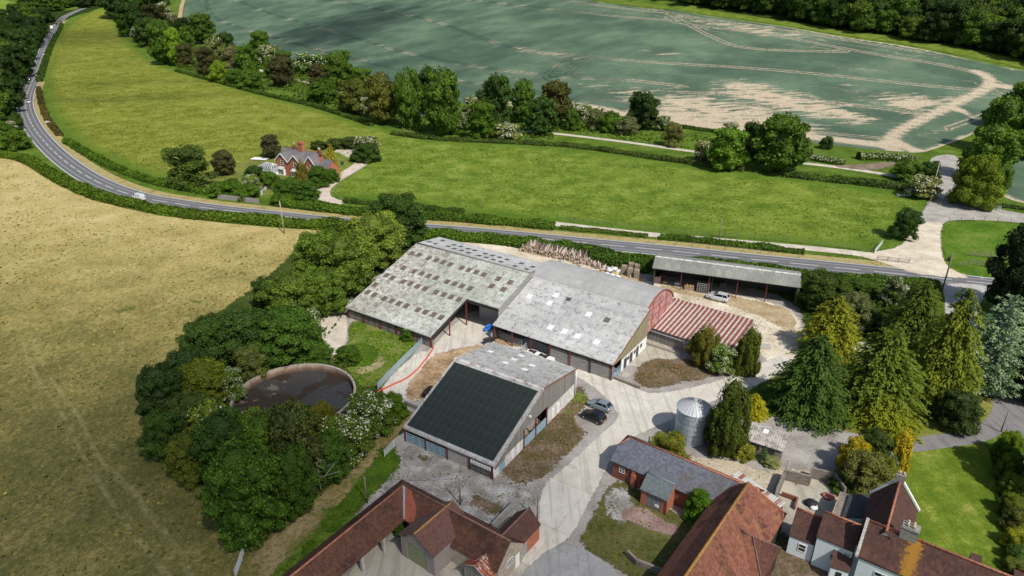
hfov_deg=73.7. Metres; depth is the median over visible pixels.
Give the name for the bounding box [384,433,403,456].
fence
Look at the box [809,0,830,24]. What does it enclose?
tree
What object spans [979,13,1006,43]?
tree
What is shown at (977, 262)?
fence
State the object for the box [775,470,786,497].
wall
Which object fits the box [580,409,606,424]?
parked car
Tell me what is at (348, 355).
shrub
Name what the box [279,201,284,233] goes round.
utility pole
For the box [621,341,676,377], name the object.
barn apron
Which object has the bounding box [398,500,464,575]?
gabled garage
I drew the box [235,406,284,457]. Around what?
tree
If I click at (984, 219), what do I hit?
fence
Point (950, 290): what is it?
road apron
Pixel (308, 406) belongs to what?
shrub
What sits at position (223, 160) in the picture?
tree
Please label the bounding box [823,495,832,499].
brick heap
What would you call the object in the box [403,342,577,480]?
solar barn
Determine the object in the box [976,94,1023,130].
tree
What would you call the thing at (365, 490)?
utility pole
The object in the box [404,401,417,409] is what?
wall
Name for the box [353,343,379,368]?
rank grass
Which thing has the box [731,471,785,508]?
iron lean to
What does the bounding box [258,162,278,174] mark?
conservatory
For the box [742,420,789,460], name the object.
old store shed
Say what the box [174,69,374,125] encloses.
hedge
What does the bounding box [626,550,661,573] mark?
wall
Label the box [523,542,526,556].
door
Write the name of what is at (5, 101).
tree
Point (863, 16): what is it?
tree
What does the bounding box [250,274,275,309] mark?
tree
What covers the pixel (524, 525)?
tiled outbuilding
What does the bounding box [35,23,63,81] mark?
hedge
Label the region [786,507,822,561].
farmhouse end range
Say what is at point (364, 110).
hawthorn
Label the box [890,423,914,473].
conifer
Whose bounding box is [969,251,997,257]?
fence
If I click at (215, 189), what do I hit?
shrub
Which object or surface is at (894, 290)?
shrub
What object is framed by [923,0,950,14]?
tree
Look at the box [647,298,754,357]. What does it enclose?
rusty roof shed
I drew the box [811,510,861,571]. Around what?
farmhouse middle range
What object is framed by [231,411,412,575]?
worn track
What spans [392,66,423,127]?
tree
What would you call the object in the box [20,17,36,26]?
tree
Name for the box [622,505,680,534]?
pink hardcore
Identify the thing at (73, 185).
hedge
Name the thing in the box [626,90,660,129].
tree
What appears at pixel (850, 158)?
ground
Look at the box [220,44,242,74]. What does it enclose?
shrub
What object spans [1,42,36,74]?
tree
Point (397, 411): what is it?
shrub
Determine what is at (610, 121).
shrub
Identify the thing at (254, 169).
shrub
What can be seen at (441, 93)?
tree
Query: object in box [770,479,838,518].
court floor
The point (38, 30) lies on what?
tree
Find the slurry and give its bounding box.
[235,371,353,412]
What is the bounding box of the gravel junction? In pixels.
[852,221,985,279]
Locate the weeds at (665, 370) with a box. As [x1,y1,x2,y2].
[637,358,717,384]
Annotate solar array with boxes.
[407,362,537,460]
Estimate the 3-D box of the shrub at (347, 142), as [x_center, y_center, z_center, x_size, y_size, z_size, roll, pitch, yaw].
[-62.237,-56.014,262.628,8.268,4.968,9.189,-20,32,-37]
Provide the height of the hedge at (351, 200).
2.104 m
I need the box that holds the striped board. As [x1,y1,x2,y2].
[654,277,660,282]
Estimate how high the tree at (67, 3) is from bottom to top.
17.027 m
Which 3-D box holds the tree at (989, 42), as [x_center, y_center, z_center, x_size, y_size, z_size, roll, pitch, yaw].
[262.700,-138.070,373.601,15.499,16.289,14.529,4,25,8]
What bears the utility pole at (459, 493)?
on the chalk gravel at (463, 506)
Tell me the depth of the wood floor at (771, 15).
440.25 m
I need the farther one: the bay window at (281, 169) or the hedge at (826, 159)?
the hedge at (826, 159)
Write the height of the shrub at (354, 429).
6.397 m
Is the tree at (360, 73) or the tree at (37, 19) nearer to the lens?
the tree at (360, 73)
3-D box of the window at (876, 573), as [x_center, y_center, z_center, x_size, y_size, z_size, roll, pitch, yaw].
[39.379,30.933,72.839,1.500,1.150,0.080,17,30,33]
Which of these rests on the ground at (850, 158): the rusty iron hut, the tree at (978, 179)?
the tree at (978, 179)
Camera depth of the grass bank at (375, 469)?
90.70 m
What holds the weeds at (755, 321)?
on the shed forecourt at (782, 343)
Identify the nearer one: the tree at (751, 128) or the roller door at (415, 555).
the roller door at (415, 555)
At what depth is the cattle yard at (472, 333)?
127.69 m
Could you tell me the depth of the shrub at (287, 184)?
200.80 m
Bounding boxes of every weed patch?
[502,386,589,483]
[563,390,586,413]
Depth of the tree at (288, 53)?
438.22 m
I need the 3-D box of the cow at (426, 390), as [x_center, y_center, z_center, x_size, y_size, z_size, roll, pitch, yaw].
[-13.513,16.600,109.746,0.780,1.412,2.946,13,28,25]
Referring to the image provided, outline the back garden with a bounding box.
[770,532,827,575]
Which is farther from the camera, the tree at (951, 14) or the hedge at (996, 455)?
the tree at (951, 14)
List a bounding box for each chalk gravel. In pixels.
[377,478,503,522]
[400,445,535,513]
[604,487,634,524]
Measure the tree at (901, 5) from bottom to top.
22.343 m
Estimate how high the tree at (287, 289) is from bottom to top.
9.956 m
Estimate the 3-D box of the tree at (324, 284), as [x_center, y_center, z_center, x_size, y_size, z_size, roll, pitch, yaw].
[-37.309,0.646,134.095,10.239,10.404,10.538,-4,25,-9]
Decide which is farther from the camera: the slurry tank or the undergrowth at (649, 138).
the undergrowth at (649, 138)
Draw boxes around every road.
[16,7,994,288]
[509,345,791,565]
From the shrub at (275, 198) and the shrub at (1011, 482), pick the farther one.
the shrub at (275, 198)
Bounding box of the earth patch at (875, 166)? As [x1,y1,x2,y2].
[836,162,900,169]
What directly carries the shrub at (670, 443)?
on the farmyard
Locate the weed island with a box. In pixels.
[634,358,724,387]
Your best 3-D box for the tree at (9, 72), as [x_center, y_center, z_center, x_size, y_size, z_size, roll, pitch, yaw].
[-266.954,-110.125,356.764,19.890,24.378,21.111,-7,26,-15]
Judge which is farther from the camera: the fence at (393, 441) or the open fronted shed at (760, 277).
the open fronted shed at (760, 277)
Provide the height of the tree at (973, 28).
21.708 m
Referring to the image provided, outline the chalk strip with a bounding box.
[462,242,646,280]
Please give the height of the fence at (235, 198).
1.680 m
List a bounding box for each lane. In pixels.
[259,69,910,181]
[921,155,1023,222]
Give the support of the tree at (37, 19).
on the wood floor at (58, 14)
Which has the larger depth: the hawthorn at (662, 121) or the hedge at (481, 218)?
the hawthorn at (662, 121)
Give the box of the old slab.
[383,351,428,393]
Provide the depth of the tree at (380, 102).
296.11 m
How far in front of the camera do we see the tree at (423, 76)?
313.04 m
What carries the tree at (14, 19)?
on the wood floor at (58, 14)
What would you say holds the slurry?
in the slurry tank
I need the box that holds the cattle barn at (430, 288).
[345,237,541,347]
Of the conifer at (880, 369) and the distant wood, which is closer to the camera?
the conifer at (880, 369)
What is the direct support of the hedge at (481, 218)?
on the ground at (850, 158)
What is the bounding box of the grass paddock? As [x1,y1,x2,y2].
[944,223,1022,277]
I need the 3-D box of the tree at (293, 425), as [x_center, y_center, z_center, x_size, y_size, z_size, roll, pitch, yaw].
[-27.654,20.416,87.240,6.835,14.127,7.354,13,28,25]
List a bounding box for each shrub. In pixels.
[0,120,14,135]
[0,134,16,151]
[3,129,32,149]
[4,121,18,129]
[7,111,23,130]
[171,17,189,30]
[187,397,226,427]
[208,59,226,80]
[208,181,227,197]
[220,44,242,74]
[220,366,247,401]
[221,177,242,195]
[223,68,240,84]
[232,345,268,381]
[234,183,261,201]
[236,68,264,88]
[238,174,262,187]
[240,406,259,417]
[242,165,263,181]
[260,171,280,188]
[263,56,270,76]
[265,363,291,369]
[268,193,294,205]
[271,176,300,199]
[289,338,333,364]
[293,180,320,200]
[299,403,312,419]
[305,77,338,102]
[306,165,332,187]
[306,399,338,437]
[307,63,328,83]
[307,307,320,326]
[309,140,326,149]
[317,412,377,466]
[324,138,344,149]
[326,168,340,183]
[334,344,363,367]
[340,136,355,148]
[345,389,398,438]
[349,153,356,161]
[351,142,382,163]
[382,391,409,425]
[393,523,404,536]
[399,328,415,341]
[562,109,581,130]
[587,108,603,130]
[598,110,619,132]
[615,115,640,134]
[654,430,691,459]
[662,121,684,147]
[704,343,737,373]
[731,443,756,463]
[748,393,769,422]
[760,455,781,469]
[798,267,855,310]
[818,136,833,149]
[827,471,856,494]
[834,436,870,467]
[834,448,895,494]
[839,290,874,332]
[848,277,879,295]
[860,311,884,332]
[879,276,909,304]
[881,304,903,322]
[883,456,897,476]
[888,158,925,182]
[888,451,899,466]
[906,281,932,295]
[917,160,941,178]
[928,387,986,436]
[930,289,943,330]
[989,430,1023,454]
[992,449,1023,476]
[994,492,1023,515]
[995,471,1023,501]
[997,506,1023,530]
[997,555,1023,574]
[998,526,1023,547]
[1003,543,1023,558]
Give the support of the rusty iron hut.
on the walled yard floor at (392, 561)
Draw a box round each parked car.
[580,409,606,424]
[587,398,613,412]
[705,291,730,302]
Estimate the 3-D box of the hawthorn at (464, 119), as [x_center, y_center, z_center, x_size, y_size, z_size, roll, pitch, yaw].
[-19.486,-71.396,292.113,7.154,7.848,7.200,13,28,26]
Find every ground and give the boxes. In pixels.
[8,0,1023,575]
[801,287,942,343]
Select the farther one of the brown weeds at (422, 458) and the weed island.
the weed island
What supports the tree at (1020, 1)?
on the wood floor at (771, 15)
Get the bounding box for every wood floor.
[0,6,101,121]
[177,231,413,531]
[666,0,1023,59]
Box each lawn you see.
[203,156,347,194]
[904,443,1004,571]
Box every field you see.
[0,0,12,13]
[183,0,1023,152]
[1003,157,1023,202]
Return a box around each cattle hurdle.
[498,331,510,341]
[513,337,529,346]
[522,340,529,350]
[531,339,548,353]
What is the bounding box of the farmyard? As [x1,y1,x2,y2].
[334,255,861,575]
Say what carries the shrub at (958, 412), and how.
on the conifer bed
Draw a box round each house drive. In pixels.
[912,340,1009,451]
[999,385,1023,502]
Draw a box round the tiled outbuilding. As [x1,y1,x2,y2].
[500,506,540,556]
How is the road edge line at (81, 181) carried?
on the road at (52, 149)
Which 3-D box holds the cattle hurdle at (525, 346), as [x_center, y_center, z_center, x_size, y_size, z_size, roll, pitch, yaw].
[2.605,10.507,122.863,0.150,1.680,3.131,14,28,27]
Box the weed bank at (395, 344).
[345,321,416,386]
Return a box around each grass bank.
[282,446,400,570]
[650,430,672,445]
[716,386,779,414]
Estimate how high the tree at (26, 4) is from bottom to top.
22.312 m
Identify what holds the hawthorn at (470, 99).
on the ground at (850, 158)
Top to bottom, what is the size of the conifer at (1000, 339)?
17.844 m
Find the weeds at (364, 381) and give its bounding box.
[340,327,413,388]
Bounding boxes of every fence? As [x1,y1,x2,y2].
[217,194,258,203]
[334,163,367,198]
[377,338,421,388]
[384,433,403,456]
[561,216,874,251]
[676,240,760,251]
[877,256,909,261]
[949,216,1021,222]
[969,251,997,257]
[969,259,985,265]
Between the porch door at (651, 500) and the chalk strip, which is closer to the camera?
the porch door at (651, 500)
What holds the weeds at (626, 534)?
on the lawn at (605, 545)
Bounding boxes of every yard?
[383,311,493,400]
[521,545,618,575]
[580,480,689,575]
[687,454,816,490]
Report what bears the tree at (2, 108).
on the wood floor at (58, 14)
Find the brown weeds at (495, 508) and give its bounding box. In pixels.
[461,495,503,515]
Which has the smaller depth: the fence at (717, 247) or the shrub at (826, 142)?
the fence at (717, 247)
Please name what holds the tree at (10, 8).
on the wood floor at (58, 14)
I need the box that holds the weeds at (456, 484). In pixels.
[377,454,535,511]
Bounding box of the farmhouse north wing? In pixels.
[848,470,919,575]
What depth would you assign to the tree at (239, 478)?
77.44 m
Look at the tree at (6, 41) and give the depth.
464.58 m
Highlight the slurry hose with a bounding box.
[377,347,433,392]
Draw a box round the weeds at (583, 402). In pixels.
[502,388,587,485]
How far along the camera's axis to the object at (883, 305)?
137.06 m
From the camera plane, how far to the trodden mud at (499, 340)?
125.61 m
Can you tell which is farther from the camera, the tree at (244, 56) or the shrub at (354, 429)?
the tree at (244, 56)
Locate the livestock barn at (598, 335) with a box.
[493,277,650,380]
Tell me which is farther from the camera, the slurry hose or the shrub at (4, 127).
the shrub at (4, 127)
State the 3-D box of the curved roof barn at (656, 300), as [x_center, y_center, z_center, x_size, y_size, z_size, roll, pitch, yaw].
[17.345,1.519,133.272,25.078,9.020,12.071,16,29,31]
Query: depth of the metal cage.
144.56 m
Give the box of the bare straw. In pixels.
[356,355,384,373]
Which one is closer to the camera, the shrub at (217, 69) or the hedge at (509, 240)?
the hedge at (509, 240)
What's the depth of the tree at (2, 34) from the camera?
533.08 m
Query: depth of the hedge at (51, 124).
322.30 m
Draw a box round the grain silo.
[674,397,712,446]
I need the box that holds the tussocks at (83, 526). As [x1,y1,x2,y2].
[0,191,291,575]
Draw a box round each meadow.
[0,158,392,575]
[44,8,927,248]
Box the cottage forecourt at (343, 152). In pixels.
[336,149,353,156]
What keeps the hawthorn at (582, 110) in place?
on the ground at (850, 158)
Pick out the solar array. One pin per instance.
(466, 412)
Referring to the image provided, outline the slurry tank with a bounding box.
[230,363,355,426]
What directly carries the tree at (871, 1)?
on the wood floor at (771, 15)
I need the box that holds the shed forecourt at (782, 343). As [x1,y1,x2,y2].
[645,280,801,360]
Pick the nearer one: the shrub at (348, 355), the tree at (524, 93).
the shrub at (348, 355)
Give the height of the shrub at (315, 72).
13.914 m
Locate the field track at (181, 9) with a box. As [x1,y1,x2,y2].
[178,0,184,17]
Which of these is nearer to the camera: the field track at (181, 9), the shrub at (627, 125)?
the shrub at (627, 125)
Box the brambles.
[801,277,943,338]
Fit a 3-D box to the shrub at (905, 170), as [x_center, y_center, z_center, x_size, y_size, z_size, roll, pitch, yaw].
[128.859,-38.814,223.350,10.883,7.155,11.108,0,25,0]
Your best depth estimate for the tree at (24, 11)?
820.17 m
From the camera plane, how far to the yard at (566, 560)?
78.60 m
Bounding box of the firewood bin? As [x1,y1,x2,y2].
[684,283,694,290]
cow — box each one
[422,386,432,396]
[483,336,497,344]
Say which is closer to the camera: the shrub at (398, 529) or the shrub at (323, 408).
the shrub at (398, 529)
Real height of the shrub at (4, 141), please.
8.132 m
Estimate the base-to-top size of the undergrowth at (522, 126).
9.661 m
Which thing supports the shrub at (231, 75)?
on the ground at (850, 158)
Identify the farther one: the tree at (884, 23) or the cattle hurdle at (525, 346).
the tree at (884, 23)
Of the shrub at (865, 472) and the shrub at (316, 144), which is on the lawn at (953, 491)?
the shrub at (865, 472)
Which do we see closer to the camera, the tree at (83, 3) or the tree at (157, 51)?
the tree at (157, 51)
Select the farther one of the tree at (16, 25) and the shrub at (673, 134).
the tree at (16, 25)
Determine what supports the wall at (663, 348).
on the barn apron at (648, 353)
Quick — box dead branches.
[312,458,339,491]
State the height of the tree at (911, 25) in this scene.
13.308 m
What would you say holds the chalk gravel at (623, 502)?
on the lawn at (605, 545)
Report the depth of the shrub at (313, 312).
127.83 m
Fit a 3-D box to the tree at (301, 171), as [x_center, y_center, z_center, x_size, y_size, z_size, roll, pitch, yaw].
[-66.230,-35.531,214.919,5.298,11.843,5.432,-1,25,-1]
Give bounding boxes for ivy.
[682,486,712,521]
[682,507,699,528]
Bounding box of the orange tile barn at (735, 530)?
[657,481,786,575]
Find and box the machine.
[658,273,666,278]
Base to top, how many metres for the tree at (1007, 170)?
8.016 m
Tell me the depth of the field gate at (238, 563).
78.11 m
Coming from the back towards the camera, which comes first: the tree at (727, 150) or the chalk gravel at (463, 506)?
the tree at (727, 150)
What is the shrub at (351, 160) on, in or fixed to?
on the meadow at (457, 176)
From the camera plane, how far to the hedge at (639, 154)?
264.61 m
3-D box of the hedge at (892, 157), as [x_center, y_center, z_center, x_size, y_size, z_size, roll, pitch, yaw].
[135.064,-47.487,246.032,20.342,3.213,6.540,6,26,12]
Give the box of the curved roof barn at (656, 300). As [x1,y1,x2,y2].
[533,259,673,332]
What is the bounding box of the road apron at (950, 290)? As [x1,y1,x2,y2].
[943,283,986,337]
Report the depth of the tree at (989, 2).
398.72 m
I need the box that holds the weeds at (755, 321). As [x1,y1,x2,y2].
[678,297,794,338]
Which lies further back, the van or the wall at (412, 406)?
the van
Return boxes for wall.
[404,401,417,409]
[491,500,515,527]
[614,376,640,388]
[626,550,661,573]
[646,342,680,354]
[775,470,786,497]
[781,491,797,509]
[785,469,809,485]
[808,468,813,485]
[812,467,846,493]
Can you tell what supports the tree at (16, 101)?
on the wood floor at (58, 14)
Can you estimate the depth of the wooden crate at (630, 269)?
152.01 m
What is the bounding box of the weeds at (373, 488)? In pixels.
[272,448,400,575]
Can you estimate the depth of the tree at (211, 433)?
87.55 m
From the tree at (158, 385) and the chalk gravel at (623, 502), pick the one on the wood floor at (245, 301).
the tree at (158, 385)
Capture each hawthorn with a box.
[129,26,134,40]
[155,2,171,12]
[165,12,177,23]
[257,44,279,62]
[292,52,310,72]
[307,53,328,67]
[359,97,369,115]
[459,112,470,129]
[461,95,478,112]
[490,122,522,138]
[574,103,592,123]
[653,115,670,129]
[693,140,711,160]
[722,122,739,129]
[903,174,943,200]
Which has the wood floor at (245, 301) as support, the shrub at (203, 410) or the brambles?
the shrub at (203, 410)
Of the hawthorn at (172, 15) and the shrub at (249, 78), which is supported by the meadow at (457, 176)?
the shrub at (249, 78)
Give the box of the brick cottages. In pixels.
[274,141,338,176]
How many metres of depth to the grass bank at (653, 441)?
99.80 m
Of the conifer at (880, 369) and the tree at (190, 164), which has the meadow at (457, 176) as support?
the tree at (190, 164)
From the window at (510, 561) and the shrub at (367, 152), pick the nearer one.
the window at (510, 561)
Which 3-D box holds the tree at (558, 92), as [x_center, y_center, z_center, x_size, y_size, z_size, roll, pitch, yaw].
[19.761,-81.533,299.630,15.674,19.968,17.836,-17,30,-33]
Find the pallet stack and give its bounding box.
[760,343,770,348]
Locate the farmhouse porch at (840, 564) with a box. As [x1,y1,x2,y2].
[827,549,853,575]
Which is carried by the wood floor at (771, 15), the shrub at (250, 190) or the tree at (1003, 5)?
the tree at (1003, 5)
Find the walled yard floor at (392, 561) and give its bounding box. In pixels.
[349,534,529,575]
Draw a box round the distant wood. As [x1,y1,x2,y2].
[0,0,813,79]
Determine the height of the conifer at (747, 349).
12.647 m
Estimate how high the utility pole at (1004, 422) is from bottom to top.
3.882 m
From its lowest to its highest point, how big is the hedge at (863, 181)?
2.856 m
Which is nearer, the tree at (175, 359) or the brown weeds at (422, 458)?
the brown weeds at (422, 458)
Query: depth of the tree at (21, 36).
518.27 m
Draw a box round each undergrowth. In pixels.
[135,37,625,139]
[160,225,414,531]
[596,130,741,148]
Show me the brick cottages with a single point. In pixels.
(286, 158)
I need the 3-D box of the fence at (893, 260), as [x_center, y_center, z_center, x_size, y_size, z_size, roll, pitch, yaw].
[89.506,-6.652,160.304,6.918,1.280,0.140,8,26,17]
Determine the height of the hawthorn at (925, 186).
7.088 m
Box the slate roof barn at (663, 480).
[611,435,764,515]
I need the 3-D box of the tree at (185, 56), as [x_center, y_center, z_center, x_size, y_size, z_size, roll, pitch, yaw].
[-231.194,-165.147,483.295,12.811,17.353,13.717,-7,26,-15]
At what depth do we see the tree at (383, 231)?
151.68 m
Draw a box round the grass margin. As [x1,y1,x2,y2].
[600,0,1023,67]
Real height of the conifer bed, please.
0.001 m
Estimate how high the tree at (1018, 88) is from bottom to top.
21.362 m
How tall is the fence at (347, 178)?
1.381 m
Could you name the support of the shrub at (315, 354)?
on the wood floor at (245, 301)
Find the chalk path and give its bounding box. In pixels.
[321,311,347,354]
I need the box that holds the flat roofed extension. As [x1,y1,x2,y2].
[842,494,869,523]
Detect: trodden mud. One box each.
[406,345,482,402]
[493,337,532,348]
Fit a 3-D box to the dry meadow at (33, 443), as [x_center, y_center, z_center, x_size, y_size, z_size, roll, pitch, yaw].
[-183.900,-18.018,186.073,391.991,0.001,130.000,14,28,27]
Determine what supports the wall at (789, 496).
on the court floor at (815, 489)
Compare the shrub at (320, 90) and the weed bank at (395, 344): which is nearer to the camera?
the weed bank at (395, 344)
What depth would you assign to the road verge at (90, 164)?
184.14 m
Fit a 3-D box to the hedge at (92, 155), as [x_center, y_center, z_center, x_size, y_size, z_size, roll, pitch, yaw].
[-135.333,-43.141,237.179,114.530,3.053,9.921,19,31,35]
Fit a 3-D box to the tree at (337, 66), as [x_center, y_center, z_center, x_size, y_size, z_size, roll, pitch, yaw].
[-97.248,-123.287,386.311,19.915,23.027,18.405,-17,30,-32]
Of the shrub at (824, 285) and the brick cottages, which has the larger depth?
the brick cottages
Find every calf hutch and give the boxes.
[526,349,536,353]
[532,351,543,355]
[543,355,554,360]
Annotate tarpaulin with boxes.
[805,498,817,505]
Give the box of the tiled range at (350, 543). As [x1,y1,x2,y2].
[282,480,523,575]
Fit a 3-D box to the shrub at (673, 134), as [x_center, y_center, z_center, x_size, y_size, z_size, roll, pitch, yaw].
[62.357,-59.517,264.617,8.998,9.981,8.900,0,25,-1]
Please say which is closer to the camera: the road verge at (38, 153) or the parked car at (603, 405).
the parked car at (603, 405)
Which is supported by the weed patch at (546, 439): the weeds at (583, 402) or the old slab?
the weeds at (583, 402)
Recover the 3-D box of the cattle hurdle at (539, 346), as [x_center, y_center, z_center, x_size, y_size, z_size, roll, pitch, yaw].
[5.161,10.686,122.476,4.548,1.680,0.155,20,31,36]
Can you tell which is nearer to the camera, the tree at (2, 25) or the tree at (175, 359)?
the tree at (175, 359)
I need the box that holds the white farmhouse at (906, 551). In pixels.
[854,518,1023,575]
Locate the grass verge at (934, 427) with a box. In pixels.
[908,398,992,436]
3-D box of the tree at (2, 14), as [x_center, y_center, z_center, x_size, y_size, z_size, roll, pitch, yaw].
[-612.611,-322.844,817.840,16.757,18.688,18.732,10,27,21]
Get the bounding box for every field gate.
[233,548,244,575]
[874,240,882,253]
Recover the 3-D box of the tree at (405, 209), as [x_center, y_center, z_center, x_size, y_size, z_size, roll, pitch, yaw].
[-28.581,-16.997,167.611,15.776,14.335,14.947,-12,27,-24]
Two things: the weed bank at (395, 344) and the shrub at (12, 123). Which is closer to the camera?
the weed bank at (395, 344)
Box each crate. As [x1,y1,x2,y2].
[627,267,632,272]
[634,269,639,274]
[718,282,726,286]
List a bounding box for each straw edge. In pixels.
[595,270,646,282]
[660,284,796,330]
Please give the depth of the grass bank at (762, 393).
109.91 m
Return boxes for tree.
[0,11,6,17]
[0,22,6,27]
[0,28,6,38]
[0,39,14,44]
[0,54,25,97]
[0,79,10,113]
[0,79,25,110]
[0,94,7,117]
[1,27,14,37]
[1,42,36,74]
[6,3,16,14]
[6,16,22,24]
[6,28,37,56]
[9,23,20,28]
[14,61,29,82]
[15,1,29,7]
[17,6,31,15]
[19,25,41,46]
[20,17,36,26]
[24,46,35,60]
[28,13,44,20]
[30,15,48,34]
[32,9,47,21]
[33,0,41,7]
[35,21,47,35]
[36,28,44,42]
[38,7,55,21]
[39,0,52,9]
[50,0,64,10]
[61,0,72,7]
[76,0,90,7]
[95,0,123,15]
[112,0,140,34]
[119,18,129,35]
[124,0,171,10]
[131,15,157,45]
[134,360,183,418]
[134,408,187,461]
[139,3,172,25]
[145,19,170,64]
[160,142,218,188]
[162,345,211,368]
[163,27,180,63]
[163,425,208,490]
[164,389,220,431]
[174,43,195,66]
[175,312,236,365]
[178,356,232,402]
[179,24,194,44]
[187,12,215,43]
[187,404,246,479]
[192,45,216,74]
[199,436,292,550]
[203,35,226,60]
[210,148,235,174]
[216,31,233,48]
[221,307,272,363]
[233,42,260,70]
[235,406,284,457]
[248,29,270,56]
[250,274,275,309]
[255,269,314,312]
[256,304,324,366]
[260,134,281,157]
[267,53,294,86]
[268,396,328,485]
[272,442,320,521]
[273,49,295,69]
[291,228,343,271]
[294,159,309,180]
[298,266,347,315]
[307,427,352,485]
[313,230,379,295]
[321,49,353,87]
[324,143,341,176]
[335,78,369,113]
[341,208,407,268]
[346,66,371,88]
[352,135,380,151]
[363,71,397,123]
[369,191,429,247]
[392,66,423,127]
[415,63,436,113]
[423,65,460,134]
[463,100,497,138]
[475,72,515,123]
[511,77,535,122]
[523,96,560,133]
[537,79,573,120]
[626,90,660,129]
[702,365,752,459]
[704,126,750,169]
[741,119,764,158]
[749,111,813,172]
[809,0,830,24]
[822,0,852,27]
[843,0,871,25]
[848,3,875,31]
[862,426,896,457]
[869,1,891,27]
[870,0,886,2]
[874,9,901,32]
[886,207,925,239]
[887,0,919,27]
[896,6,922,30]
[898,15,922,38]
[911,0,926,15]
[916,14,942,41]
[921,11,934,28]
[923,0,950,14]
[930,0,971,42]
[944,152,1007,211]
[953,6,995,46]
[956,122,1023,174]
[958,2,992,27]
[966,0,987,5]
[975,21,1003,50]
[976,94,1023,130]
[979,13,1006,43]
[983,222,1023,304]
[987,0,994,6]
[989,1,1016,15]
[990,7,1004,16]
[993,15,1023,52]
[994,265,1023,346]
[998,164,1014,188]
[1000,3,1023,19]
[1001,81,1023,101]
[1010,26,1023,57]
[1010,113,1023,156]
[1011,354,1023,400]
[1015,0,1023,7]
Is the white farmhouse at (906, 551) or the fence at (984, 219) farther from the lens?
the fence at (984, 219)
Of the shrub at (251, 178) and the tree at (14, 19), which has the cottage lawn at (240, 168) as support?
the shrub at (251, 178)
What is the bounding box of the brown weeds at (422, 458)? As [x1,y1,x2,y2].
[413,453,437,466]
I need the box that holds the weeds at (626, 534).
[579,488,678,573]
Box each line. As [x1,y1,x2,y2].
[17,12,655,254]
[25,18,990,283]
[33,13,993,278]
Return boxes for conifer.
[685,320,720,369]
[734,323,762,376]
[755,445,767,464]
[757,334,856,437]
[791,295,865,370]
[830,324,932,435]
[841,392,924,445]
[867,279,945,360]
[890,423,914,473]
[902,287,988,417]
[964,294,1023,397]
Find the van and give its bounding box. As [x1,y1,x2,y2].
[132,193,145,199]
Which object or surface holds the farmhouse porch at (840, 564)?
on the back garden
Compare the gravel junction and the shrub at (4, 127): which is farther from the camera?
the shrub at (4, 127)
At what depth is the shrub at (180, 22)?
736.17 m
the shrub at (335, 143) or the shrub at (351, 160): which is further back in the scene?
the shrub at (335, 143)
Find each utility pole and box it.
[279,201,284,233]
[363,476,367,503]
[459,478,460,504]
[941,253,952,291]
[1000,411,1008,431]
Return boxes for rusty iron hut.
[461,554,495,575]
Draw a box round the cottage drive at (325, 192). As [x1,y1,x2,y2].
[317,148,366,204]
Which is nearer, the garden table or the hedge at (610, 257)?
the hedge at (610, 257)
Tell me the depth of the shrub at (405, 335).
125.49 m
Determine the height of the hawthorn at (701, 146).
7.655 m
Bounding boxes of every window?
[277,166,285,174]
[507,556,512,567]
[763,447,774,454]
[797,543,806,552]
[873,571,885,575]
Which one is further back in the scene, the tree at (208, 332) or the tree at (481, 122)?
the tree at (481, 122)
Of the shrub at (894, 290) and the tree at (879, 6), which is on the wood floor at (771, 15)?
the tree at (879, 6)
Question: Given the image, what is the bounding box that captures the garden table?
[251,157,268,159]
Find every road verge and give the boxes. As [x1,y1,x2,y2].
[20,7,942,288]
[34,20,954,270]
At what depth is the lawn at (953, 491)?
88.29 m
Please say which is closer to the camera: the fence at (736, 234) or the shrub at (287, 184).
the fence at (736, 234)
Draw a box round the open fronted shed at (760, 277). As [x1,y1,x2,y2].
[652,253,800,305]
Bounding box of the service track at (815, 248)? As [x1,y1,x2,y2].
[555,222,865,254]
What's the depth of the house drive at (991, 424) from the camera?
100.23 m
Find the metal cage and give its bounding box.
[697,282,709,293]
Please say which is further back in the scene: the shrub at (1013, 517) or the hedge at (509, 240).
the hedge at (509, 240)
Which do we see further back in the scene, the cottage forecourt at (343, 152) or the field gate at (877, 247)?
the cottage forecourt at (343, 152)
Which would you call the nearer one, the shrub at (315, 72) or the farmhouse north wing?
the farmhouse north wing
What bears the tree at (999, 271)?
on the ground at (850, 158)
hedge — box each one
[0,150,349,230]
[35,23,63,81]
[35,86,63,135]
[61,137,215,196]
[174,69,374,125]
[272,196,372,215]
[342,197,464,213]
[390,130,745,171]
[421,209,555,230]
[423,227,609,255]
[559,225,648,237]
[589,245,654,273]
[655,255,941,290]
[660,233,804,254]
[680,124,714,132]
[783,170,914,190]
[808,154,845,164]
[856,151,917,161]
[989,445,1021,524]
[995,203,1023,209]
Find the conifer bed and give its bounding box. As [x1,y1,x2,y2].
[765,352,992,436]
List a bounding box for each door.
[407,542,426,569]
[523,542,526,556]
[646,493,660,510]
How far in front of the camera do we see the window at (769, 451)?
95.03 m

